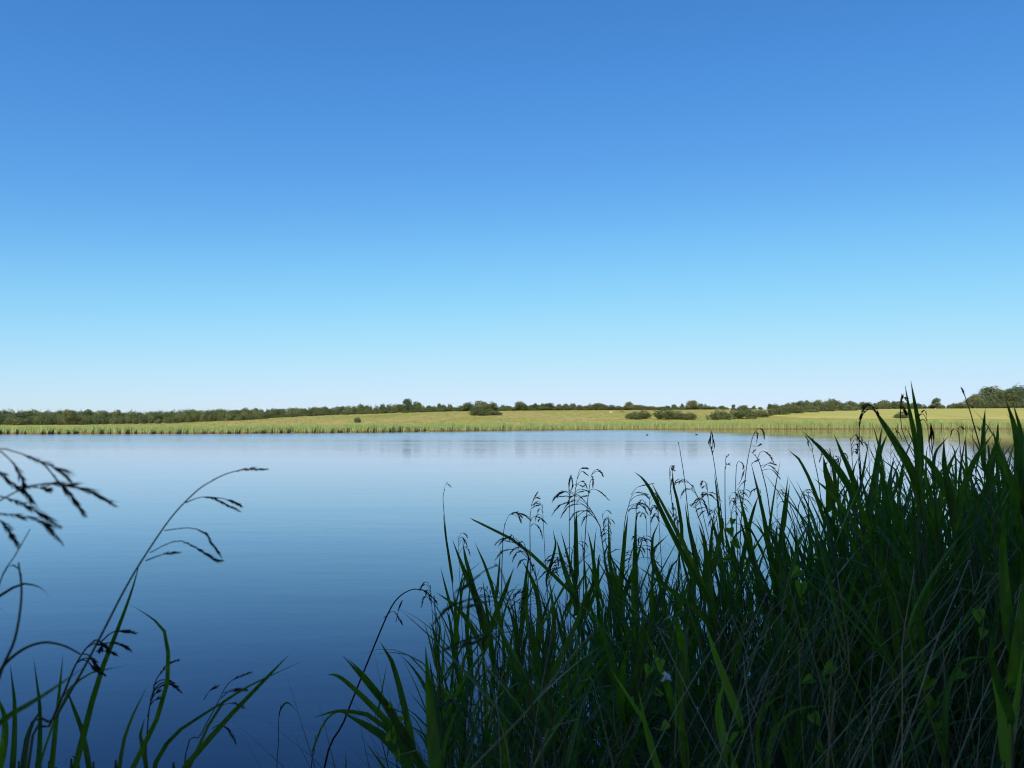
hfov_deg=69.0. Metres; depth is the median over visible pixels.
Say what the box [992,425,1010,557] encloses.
common reed
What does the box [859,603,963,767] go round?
dry stalk
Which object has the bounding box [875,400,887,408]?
tree
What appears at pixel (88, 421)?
tree
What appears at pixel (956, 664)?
dry stalk
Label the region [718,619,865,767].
dry stalk
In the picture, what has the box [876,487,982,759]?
common reed
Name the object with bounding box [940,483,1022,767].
common reed
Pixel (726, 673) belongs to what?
dry stalk
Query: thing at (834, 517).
common reed
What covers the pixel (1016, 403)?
bush
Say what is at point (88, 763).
tall grass
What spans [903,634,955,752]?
dry stalk
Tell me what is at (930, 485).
common reed
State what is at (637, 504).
common reed
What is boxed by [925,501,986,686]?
common reed
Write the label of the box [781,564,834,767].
dry stalk
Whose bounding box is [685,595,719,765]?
dry stalk
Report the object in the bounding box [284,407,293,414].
tree
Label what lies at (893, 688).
dry stalk
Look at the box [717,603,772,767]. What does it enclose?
dry stalk
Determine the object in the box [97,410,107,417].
tree
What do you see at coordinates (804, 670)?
dry stalk
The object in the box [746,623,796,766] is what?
dry stalk
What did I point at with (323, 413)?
bush
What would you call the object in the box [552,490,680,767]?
common reed
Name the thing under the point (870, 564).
common reed
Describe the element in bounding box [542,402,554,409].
tree
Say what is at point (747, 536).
common reed
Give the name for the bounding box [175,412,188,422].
tree
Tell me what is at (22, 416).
tree
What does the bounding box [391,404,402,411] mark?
tree
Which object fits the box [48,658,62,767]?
tall grass
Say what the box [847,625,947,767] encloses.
dry stalk
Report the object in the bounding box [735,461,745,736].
common reed
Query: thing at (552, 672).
common reed
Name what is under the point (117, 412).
tree
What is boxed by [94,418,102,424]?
tree
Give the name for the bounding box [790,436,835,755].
common reed
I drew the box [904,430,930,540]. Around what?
common reed
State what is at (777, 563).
common reed
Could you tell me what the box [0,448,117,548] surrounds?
tall grass
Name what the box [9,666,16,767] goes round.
tall grass
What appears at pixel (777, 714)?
dry stalk
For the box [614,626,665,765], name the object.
dry stalk
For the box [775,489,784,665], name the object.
common reed
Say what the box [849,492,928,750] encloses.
common reed
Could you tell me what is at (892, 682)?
dry stalk
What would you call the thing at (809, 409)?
bush
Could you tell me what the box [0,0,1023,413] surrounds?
sky
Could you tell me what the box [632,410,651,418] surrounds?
bush
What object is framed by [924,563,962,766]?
dry stalk
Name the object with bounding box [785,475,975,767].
common reed
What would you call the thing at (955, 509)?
common reed
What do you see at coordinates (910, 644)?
dry stalk
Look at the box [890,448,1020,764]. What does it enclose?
common reed
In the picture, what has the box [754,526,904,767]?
common reed
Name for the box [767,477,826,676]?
common reed
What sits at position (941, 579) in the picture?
common reed
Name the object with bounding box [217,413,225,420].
tree
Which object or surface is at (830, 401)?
tree
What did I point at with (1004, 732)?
common reed
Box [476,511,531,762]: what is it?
common reed
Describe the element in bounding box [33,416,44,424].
tree
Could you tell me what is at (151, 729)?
tall grass
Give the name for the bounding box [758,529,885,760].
common reed
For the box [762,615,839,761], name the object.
dry stalk
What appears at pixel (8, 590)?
tall grass
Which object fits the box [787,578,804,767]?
dry stalk
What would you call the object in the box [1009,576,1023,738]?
common reed
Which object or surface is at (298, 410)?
tree
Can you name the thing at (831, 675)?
dry stalk
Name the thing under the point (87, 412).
tree
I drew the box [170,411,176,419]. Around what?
tree
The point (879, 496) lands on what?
common reed
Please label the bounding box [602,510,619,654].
common reed
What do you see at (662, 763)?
undergrowth grass
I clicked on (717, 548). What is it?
common reed
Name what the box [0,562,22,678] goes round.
tall grass
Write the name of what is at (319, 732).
tall grass
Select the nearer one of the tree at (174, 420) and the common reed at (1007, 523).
the common reed at (1007, 523)
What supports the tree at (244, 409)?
on the ground at (567, 418)
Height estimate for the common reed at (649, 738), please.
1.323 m
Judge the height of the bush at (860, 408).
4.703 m
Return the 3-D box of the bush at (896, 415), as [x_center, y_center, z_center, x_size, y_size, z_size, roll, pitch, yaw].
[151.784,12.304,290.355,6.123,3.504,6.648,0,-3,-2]
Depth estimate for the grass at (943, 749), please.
1.39 m
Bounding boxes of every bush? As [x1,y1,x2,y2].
[288,413,300,416]
[317,411,329,415]
[354,418,360,422]
[416,408,427,411]
[434,405,450,409]
[436,408,446,411]
[469,407,489,415]
[487,408,500,414]
[497,406,511,410]
[515,407,530,410]
[539,405,556,410]
[552,405,566,409]
[565,405,585,409]
[603,405,618,409]
[624,411,641,419]
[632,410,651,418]
[645,406,658,409]
[652,407,675,419]
[668,410,683,419]
[682,411,697,419]
[705,410,734,419]
[729,405,758,418]
[755,409,770,416]
[767,403,790,414]
[783,402,804,412]
[799,404,819,411]
[819,405,835,410]
[835,405,857,410]
[855,405,873,409]
[882,404,892,408]
[892,403,899,408]
[892,412,908,417]
[956,400,972,408]
[968,399,982,407]
[975,400,992,407]
[987,400,999,407]
[995,400,1009,407]
[1006,399,1021,407]
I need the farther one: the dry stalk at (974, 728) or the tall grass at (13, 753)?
the dry stalk at (974, 728)
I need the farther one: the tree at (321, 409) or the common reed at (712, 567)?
the tree at (321, 409)
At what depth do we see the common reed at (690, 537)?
2.90 m
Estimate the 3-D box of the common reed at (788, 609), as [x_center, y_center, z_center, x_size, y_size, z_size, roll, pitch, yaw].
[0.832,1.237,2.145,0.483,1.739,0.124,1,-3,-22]
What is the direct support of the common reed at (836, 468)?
on the ground at (567, 418)
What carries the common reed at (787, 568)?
on the ground at (567, 418)
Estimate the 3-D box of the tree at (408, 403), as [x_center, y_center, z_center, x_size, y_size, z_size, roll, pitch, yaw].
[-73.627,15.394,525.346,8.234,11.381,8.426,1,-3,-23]
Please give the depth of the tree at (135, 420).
352.29 m
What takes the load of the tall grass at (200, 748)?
on the ground at (567, 418)
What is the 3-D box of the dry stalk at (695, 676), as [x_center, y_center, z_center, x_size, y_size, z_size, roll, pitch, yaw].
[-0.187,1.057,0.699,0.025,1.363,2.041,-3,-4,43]
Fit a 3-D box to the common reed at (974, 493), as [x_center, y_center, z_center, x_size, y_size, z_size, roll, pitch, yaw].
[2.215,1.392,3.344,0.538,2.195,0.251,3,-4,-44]
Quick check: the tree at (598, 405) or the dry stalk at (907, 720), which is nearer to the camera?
the dry stalk at (907, 720)
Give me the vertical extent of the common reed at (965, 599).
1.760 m
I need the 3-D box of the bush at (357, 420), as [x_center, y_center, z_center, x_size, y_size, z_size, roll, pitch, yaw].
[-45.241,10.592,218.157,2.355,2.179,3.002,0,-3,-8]
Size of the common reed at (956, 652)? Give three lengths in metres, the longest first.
1.971 x 0.442 x 0.297 m
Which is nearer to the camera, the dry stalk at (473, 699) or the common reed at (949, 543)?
the dry stalk at (473, 699)
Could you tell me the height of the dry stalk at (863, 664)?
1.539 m
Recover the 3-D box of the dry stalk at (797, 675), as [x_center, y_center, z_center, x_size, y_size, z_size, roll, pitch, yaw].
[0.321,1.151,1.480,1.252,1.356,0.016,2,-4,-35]
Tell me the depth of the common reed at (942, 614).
2.42 m
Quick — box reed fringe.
[0,418,1023,433]
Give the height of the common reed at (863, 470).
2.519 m
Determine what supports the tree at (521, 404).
on the ground at (567, 418)
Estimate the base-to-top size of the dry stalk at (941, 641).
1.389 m
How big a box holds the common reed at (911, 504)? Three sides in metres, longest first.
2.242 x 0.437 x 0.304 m
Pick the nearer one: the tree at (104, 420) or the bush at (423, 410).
the tree at (104, 420)
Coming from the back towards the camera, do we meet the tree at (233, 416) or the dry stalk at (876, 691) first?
the tree at (233, 416)
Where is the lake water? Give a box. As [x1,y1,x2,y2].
[0,429,1023,767]
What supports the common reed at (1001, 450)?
on the ground at (567, 418)
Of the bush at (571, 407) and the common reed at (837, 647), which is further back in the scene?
the bush at (571, 407)
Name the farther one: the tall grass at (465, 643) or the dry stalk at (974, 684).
the dry stalk at (974, 684)
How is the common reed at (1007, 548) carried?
on the ground at (567, 418)
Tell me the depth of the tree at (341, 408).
532.47 m
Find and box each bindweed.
[385,701,406,767]
[644,657,674,767]
[722,517,739,745]
[790,565,811,754]
[800,660,837,762]
[923,608,989,764]
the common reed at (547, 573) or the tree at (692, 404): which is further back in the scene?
the tree at (692, 404)
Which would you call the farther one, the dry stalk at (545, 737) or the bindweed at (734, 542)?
the bindweed at (734, 542)
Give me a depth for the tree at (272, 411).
539.25 m
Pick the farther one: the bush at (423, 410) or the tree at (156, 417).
the bush at (423, 410)
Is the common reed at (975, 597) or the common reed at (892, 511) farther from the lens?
the common reed at (892, 511)
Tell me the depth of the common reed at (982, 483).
3.56 m
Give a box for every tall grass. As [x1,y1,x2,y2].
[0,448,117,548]
[0,529,29,582]
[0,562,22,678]
[0,583,48,613]
[0,641,80,667]
[0,668,82,725]
[0,701,8,767]
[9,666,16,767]
[18,707,42,767]
[22,466,269,767]
[27,629,137,767]
[34,663,41,767]
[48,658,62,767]
[69,696,94,767]
[70,559,140,767]
[114,608,169,767]
[139,659,181,767]
[153,656,301,767]
[184,671,251,762]
[277,702,294,758]
[311,712,356,767]
[429,564,543,767]
[435,698,498,767]
[471,616,667,767]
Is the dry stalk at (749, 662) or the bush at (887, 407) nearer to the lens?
the dry stalk at (749, 662)
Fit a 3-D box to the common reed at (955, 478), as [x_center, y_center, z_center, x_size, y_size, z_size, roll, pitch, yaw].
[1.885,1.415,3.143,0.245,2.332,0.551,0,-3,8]
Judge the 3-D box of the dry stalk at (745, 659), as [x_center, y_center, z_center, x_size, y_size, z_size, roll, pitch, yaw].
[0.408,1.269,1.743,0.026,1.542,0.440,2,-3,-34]
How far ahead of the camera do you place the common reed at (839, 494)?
2.77 m
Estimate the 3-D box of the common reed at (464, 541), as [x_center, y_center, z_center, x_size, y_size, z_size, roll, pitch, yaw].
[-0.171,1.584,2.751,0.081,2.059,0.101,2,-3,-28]
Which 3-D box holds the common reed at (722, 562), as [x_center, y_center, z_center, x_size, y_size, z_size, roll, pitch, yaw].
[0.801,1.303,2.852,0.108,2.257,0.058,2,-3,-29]
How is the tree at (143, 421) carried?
on the ground at (567, 418)
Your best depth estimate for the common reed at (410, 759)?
1.69 m
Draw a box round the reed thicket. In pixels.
[41,424,1023,767]
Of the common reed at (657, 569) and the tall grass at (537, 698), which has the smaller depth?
the tall grass at (537, 698)
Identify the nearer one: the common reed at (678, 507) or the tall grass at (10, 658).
the tall grass at (10, 658)
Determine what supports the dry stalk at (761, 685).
on the ground at (567, 418)
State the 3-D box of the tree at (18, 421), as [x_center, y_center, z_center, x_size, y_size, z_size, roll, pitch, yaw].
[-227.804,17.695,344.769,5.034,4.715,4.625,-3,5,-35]
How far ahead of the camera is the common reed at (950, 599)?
2.24 m
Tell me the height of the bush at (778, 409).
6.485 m
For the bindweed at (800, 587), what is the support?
on the ground at (567, 418)
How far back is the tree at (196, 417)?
400.88 m
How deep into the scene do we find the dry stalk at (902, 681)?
1.36 m
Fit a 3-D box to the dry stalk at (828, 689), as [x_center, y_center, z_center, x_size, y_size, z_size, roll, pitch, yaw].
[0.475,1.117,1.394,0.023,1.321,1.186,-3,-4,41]
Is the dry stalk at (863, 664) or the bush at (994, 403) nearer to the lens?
the dry stalk at (863, 664)
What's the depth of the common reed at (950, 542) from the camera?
2.57 m
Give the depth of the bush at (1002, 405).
494.92 m
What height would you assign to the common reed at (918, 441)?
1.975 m
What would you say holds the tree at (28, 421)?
on the ground at (567, 418)
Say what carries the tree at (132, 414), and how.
on the ground at (567, 418)
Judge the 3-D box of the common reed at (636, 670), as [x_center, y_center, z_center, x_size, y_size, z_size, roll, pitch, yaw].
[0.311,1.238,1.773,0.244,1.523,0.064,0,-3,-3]
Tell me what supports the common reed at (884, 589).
on the ground at (567, 418)
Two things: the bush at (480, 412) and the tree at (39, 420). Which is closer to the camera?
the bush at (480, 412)
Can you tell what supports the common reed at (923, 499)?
on the ground at (567, 418)
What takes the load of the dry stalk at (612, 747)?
on the ground at (567, 418)
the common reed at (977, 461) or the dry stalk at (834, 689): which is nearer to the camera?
the dry stalk at (834, 689)
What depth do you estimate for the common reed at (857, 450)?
2.30 m
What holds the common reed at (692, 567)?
on the ground at (567, 418)
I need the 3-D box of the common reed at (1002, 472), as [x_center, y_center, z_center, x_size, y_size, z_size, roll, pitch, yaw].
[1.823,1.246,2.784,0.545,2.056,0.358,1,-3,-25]
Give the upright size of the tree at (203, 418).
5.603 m
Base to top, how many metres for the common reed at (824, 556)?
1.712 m
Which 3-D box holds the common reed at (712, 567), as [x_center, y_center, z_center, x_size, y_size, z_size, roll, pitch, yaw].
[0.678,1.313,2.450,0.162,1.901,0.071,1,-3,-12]
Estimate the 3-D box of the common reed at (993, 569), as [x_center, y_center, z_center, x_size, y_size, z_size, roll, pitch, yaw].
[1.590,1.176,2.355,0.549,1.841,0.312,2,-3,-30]
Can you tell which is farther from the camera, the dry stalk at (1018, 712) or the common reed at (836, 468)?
the common reed at (836, 468)
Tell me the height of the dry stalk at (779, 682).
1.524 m
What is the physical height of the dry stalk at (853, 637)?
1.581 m
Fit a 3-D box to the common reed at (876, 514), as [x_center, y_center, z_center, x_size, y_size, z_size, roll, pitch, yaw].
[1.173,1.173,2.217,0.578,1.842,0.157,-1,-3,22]
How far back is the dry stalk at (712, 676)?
1.49 m
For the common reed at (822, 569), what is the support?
on the ground at (567, 418)
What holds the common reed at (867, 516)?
on the ground at (567, 418)
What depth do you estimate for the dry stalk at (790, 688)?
1.50 m
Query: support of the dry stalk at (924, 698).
on the ground at (567, 418)
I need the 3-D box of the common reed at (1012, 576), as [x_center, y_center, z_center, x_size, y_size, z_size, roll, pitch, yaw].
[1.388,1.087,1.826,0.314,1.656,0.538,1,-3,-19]
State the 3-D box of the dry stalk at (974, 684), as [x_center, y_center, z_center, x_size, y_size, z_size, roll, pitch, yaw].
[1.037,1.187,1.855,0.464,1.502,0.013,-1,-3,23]
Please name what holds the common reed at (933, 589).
on the ground at (567, 418)
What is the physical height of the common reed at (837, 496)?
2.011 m
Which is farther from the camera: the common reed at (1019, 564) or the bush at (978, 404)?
the bush at (978, 404)
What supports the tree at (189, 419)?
on the ground at (567, 418)
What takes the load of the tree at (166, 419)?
on the ground at (567, 418)
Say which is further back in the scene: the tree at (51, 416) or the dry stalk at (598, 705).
the tree at (51, 416)
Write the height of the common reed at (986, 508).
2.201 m
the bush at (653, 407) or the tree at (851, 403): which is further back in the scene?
the tree at (851, 403)
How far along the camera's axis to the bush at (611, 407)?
523.50 m
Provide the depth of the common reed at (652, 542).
2.42 m
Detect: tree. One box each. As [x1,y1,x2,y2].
[0,417,7,424]
[4,415,19,424]
[12,412,28,419]
[14,417,25,424]
[23,410,34,415]
[23,417,31,424]
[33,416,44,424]
[43,416,53,424]
[46,413,57,418]
[60,409,77,423]
[67,415,82,424]
[75,417,87,424]
[80,409,93,416]
[84,417,94,424]
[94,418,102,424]
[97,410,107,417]
[101,418,108,423]
[109,418,118,424]
[111,409,121,416]
[119,419,125,423]
[123,410,138,418]
[132,417,138,423]
[137,415,148,423]
[139,417,147,423]
[148,415,154,422]
[151,413,160,419]
[154,418,161,423]
[161,412,173,422]
[163,416,170,423]
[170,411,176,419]
[171,417,179,422]
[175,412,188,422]
[185,414,193,422]
[190,411,200,421]
[199,414,207,421]
[203,408,211,420]
[207,413,213,421]
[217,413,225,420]
[224,413,231,420]
[227,412,238,420]
[235,414,244,420]
[241,407,250,414]
[241,411,250,419]
[253,411,259,418]
[260,412,268,419]
[268,409,277,415]
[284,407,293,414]
[293,408,304,414]
[315,407,324,411]
[339,406,346,413]
[357,403,365,410]
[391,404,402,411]
[402,398,412,410]
[412,401,421,409]
[462,402,476,410]
[474,401,488,408]
[486,401,498,409]
[514,401,528,410]
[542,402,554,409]
[593,403,602,408]
[624,401,634,408]
[686,400,698,409]
[797,400,805,406]
[803,400,812,406]
[826,398,836,404]
[832,401,843,405]
[846,401,857,405]
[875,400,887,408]
[932,398,941,408]
[967,393,986,403]
[978,385,1008,403]
[995,390,1017,402]
[1006,382,1023,402]
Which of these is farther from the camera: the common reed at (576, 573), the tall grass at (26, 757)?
the common reed at (576, 573)
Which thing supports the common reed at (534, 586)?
on the ground at (567, 418)
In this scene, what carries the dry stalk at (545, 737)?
on the ground at (567, 418)
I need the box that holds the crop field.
[756,408,1023,418]
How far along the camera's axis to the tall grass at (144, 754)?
1.27 m
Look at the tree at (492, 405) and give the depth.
520.40 m
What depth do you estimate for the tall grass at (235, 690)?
1.38 m
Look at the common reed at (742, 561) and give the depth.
2.70 m
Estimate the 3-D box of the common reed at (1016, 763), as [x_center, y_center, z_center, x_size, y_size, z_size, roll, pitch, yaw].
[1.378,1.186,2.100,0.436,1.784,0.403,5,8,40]
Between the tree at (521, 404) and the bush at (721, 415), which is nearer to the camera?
the bush at (721, 415)
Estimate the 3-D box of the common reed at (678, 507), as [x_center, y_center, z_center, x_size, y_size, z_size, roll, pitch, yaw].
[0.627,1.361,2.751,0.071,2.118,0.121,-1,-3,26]
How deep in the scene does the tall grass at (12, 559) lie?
0.78 m
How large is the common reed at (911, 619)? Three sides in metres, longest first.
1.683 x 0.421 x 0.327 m
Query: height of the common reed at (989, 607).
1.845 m
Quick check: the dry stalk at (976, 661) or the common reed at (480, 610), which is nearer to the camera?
the dry stalk at (976, 661)
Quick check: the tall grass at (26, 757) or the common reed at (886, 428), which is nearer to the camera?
the tall grass at (26, 757)
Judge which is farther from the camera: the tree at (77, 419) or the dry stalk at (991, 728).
the tree at (77, 419)
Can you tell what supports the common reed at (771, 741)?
on the ground at (567, 418)
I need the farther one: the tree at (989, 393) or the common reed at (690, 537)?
the tree at (989, 393)
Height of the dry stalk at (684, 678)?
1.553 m
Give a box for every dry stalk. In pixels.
[471,655,497,764]
[478,634,510,767]
[479,643,541,761]
[488,654,509,767]
[530,619,563,767]
[533,718,578,767]
[576,628,613,767]
[599,716,637,767]
[612,648,648,767]
[612,695,638,767]
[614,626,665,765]
[617,598,703,767]
[622,601,727,767]
[645,593,766,767]
[669,592,790,767]
[675,619,698,767]
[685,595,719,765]
[689,632,761,765]
[699,597,879,767]
[703,601,756,767]
[707,610,826,767]
[711,618,824,767]
[715,614,799,767]
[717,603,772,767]
[717,604,742,767]
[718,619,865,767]
[721,610,756,766]
[722,625,831,767]
[731,614,755,767]
[731,618,797,767]
[743,594,795,767]
[744,605,786,719]
[745,606,811,767]
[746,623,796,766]
[751,601,786,767]
[756,580,840,766]
[756,622,807,765]
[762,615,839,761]
[762,653,798,764]
[770,576,849,764]
[771,604,838,753]
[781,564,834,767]
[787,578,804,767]
[795,582,877,760]
[806,653,872,767]
[808,592,822,767]
[810,575,852,766]
[811,584,998,767]
[812,577,829,710]
[814,556,838,767]
[818,550,1016,764]
[821,637,839,763]
[824,566,939,749]
[825,541,888,765]
[826,596,842,767]
[828,604,845,767]
[829,568,849,752]
[837,650,927,767]
[843,563,915,767]
[844,670,860,767]
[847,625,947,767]
[852,572,996,767]
[853,618,914,767]
[859,550,973,766]
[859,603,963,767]
[861,532,973,760]
[861,549,945,762]
[870,602,879,767]
[875,544,944,767]
[888,584,1021,767]
[889,607,915,767]
[891,649,932,767]
[892,617,961,766]
[892,672,919,767]
[895,560,983,767]
[901,569,914,767]
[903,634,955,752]
[906,639,1004,767]
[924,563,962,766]
[927,577,998,767]
[928,571,957,767]
[937,578,998,749]
[950,585,1021,754]
[952,700,993,767]
[954,642,1023,767]
[956,574,998,765]
[959,627,975,767]
[972,673,1023,766]
[976,674,1005,767]
[991,583,1020,767]
[1010,675,1023,767]
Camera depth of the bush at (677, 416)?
289.74 m
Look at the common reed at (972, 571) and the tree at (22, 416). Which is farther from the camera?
the tree at (22, 416)
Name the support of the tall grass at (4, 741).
on the ground at (567, 418)
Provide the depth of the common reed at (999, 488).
2.74 m
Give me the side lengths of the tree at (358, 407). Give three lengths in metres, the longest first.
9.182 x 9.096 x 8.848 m
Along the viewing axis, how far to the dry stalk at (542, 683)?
1.32 m
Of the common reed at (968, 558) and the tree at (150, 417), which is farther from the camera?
the tree at (150, 417)
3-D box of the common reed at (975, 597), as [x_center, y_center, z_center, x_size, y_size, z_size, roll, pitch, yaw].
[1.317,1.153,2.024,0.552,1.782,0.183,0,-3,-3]
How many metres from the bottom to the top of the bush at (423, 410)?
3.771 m
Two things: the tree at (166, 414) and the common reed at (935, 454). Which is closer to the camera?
the common reed at (935, 454)
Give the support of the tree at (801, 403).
on the ground at (567, 418)
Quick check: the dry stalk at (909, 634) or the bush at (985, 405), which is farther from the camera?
the bush at (985, 405)
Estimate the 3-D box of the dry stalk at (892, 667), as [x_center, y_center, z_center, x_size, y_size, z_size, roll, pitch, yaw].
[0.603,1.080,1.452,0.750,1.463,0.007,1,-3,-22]
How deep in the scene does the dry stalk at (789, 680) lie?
1.72 m
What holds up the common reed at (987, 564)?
on the ground at (567, 418)
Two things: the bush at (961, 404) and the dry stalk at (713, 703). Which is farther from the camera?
the bush at (961, 404)
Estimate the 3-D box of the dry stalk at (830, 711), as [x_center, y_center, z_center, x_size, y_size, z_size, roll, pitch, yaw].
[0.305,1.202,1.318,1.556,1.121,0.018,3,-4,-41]
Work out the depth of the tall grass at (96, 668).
1.14 m
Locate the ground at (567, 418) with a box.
[5,408,1023,432]
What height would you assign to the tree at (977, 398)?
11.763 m
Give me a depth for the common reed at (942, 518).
3.83 m
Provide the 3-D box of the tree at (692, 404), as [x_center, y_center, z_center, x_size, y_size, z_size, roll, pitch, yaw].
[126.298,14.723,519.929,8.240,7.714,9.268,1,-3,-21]
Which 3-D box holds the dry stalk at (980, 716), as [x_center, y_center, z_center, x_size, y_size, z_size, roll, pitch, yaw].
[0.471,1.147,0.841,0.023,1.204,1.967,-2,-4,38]
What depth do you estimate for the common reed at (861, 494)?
2.50 m
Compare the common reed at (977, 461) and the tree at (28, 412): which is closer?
the common reed at (977, 461)
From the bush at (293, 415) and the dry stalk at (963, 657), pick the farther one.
the bush at (293, 415)
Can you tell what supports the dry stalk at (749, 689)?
on the ground at (567, 418)
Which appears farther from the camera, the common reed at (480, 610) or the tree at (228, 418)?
the tree at (228, 418)
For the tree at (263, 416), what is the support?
on the ground at (567, 418)
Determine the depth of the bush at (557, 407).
518.66 m
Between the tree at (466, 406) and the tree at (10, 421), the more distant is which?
the tree at (466, 406)
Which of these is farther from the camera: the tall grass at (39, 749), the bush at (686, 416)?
the bush at (686, 416)
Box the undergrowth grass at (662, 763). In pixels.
[237,553,1023,767]
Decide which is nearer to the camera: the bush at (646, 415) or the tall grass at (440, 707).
the tall grass at (440, 707)
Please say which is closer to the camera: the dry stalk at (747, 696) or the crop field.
the dry stalk at (747, 696)
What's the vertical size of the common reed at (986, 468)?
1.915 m
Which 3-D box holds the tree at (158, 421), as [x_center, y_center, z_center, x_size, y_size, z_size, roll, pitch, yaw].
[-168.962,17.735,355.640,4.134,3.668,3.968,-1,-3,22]
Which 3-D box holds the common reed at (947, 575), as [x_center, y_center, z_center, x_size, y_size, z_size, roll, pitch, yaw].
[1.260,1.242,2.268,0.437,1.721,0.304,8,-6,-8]
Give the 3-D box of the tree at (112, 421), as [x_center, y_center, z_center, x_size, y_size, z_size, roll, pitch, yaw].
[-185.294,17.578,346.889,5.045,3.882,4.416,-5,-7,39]
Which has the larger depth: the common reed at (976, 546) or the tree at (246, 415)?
the tree at (246, 415)
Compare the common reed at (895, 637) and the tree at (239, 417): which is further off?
the tree at (239, 417)
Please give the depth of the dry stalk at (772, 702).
1.79 m
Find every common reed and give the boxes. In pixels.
[315,642,424,767]
[323,589,437,767]
[382,544,645,767]
[419,582,440,705]
[425,646,464,767]
[437,541,513,752]
[443,482,459,767]
[458,533,478,726]
[470,518,595,766]
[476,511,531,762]
[495,572,618,767]
[523,491,547,652]
[533,501,555,762]
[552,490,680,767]
[561,475,578,702]
[573,467,600,766]
[581,469,609,763]
[593,585,693,767]
[600,518,610,734]
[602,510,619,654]
[608,483,653,670]
[610,668,663,767]
[635,500,653,766]
[636,473,726,717]
[649,493,659,752]
[650,507,667,767]
[662,523,783,767]
[668,507,802,765]
[669,465,691,743]
[678,442,709,721]
[689,493,722,706]
[700,481,723,718]
[706,626,749,767]
[708,430,727,674]
[723,491,863,764]
[724,428,764,761]
[725,454,730,724]
[729,492,753,655]
[730,464,800,767]
[731,513,827,767]
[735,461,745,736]
[749,488,773,595]
[751,449,787,761]
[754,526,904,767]
[756,692,832,767]
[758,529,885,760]
[764,483,874,752]
[766,484,846,744]
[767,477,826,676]
[771,456,930,767]
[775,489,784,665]
[778,459,922,767]
[782,428,971,767]
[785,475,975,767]
[786,476,912,767]
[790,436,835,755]
[792,538,960,767]
[794,487,938,762]
[794,488,979,762]
[794,553,864,765]
[797,527,998,767]
[802,475,953,767]
[803,476,929,744]
[805,433,886,742]
[805,448,888,763]
[806,481,898,767]
[808,501,898,755]
[813,442,869,551]
[819,449,835,752]
[822,441,950,764]
[824,463,985,767]
[825,459,864,621]
[828,520,1000,765]
[837,453,851,675]
[845,478,898,762]
[846,545,931,767]
[848,497,936,755]
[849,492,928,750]
[849,509,922,761]
[850,434,864,727]
[856,437,874,762]
[857,487,920,585]
[859,402,933,746]
[859,464,966,717]
[863,497,996,767]
[863,519,1008,767]
[864,504,1019,766]
[868,439,927,496]
[868,519,998,766]
[869,457,962,741]
[872,467,896,551]
[875,510,1004,767]
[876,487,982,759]
[876,504,1009,765]
[877,474,898,560]
[879,481,945,692]
[881,458,943,564]
[882,429,901,648]
[884,460,995,761]
[884,516,930,670]
[886,461,979,767]
[888,383,925,744]
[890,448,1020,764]
[893,472,967,666]
[895,437,967,607]
[895,451,960,608]
[899,454,959,559]
[899,469,1013,751]
[903,512,989,766]
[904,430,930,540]
[904,490,1022,763]
[905,444,941,615]
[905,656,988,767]
[911,422,958,767]
[917,472,1023,765]
[919,410,947,653]
[919,434,1000,765]
[924,439,1020,761]
[924,488,959,717]
[925,466,1023,746]
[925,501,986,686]
[928,444,979,660]
[932,485,1019,767]
[936,560,1016,759]
[937,505,1007,758]
[938,454,1020,689]
[938,525,1021,647]
[940,440,1018,763]
[940,463,1014,746]
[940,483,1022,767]
[943,477,999,700]
[945,479,975,606]
[945,507,1023,767]
[948,533,1016,752]
[949,432,972,514]
[950,417,1023,767]
[950,429,965,651]
[951,485,1012,752]
[953,424,994,508]
[955,426,974,746]
[955,450,1020,756]
[958,435,1013,503]
[958,443,1013,526]
[959,451,1006,581]
[959,456,992,704]
[961,386,1001,764]
[961,597,1017,767]
[965,497,1023,763]
[970,426,980,497]
[971,443,1013,566]
[971,482,1022,741]
[974,446,1013,639]
[977,476,1008,686]
[986,503,1023,763]
[988,495,1023,767]
[989,484,1020,702]
[991,648,1023,767]
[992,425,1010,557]
[992,452,1023,732]
[993,399,1023,522]
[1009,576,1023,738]
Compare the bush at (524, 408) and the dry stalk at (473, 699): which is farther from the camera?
the bush at (524, 408)
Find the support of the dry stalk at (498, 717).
on the ground at (567, 418)
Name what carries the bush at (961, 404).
on the ground at (567, 418)
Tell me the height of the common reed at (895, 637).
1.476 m
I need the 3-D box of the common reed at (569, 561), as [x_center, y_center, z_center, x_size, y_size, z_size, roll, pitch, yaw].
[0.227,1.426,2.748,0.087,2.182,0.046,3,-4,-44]
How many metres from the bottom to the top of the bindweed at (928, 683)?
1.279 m
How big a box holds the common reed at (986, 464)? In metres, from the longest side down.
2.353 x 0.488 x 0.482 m
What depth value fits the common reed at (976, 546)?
2.23 m
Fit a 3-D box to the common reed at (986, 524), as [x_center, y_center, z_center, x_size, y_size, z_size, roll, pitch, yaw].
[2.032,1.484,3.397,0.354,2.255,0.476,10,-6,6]
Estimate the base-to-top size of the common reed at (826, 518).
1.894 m
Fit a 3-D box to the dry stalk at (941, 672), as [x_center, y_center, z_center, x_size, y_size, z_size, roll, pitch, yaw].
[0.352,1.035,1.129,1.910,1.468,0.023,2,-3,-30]
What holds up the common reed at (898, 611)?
on the ground at (567, 418)
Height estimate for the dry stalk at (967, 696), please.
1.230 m
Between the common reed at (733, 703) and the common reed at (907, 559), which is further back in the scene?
the common reed at (907, 559)

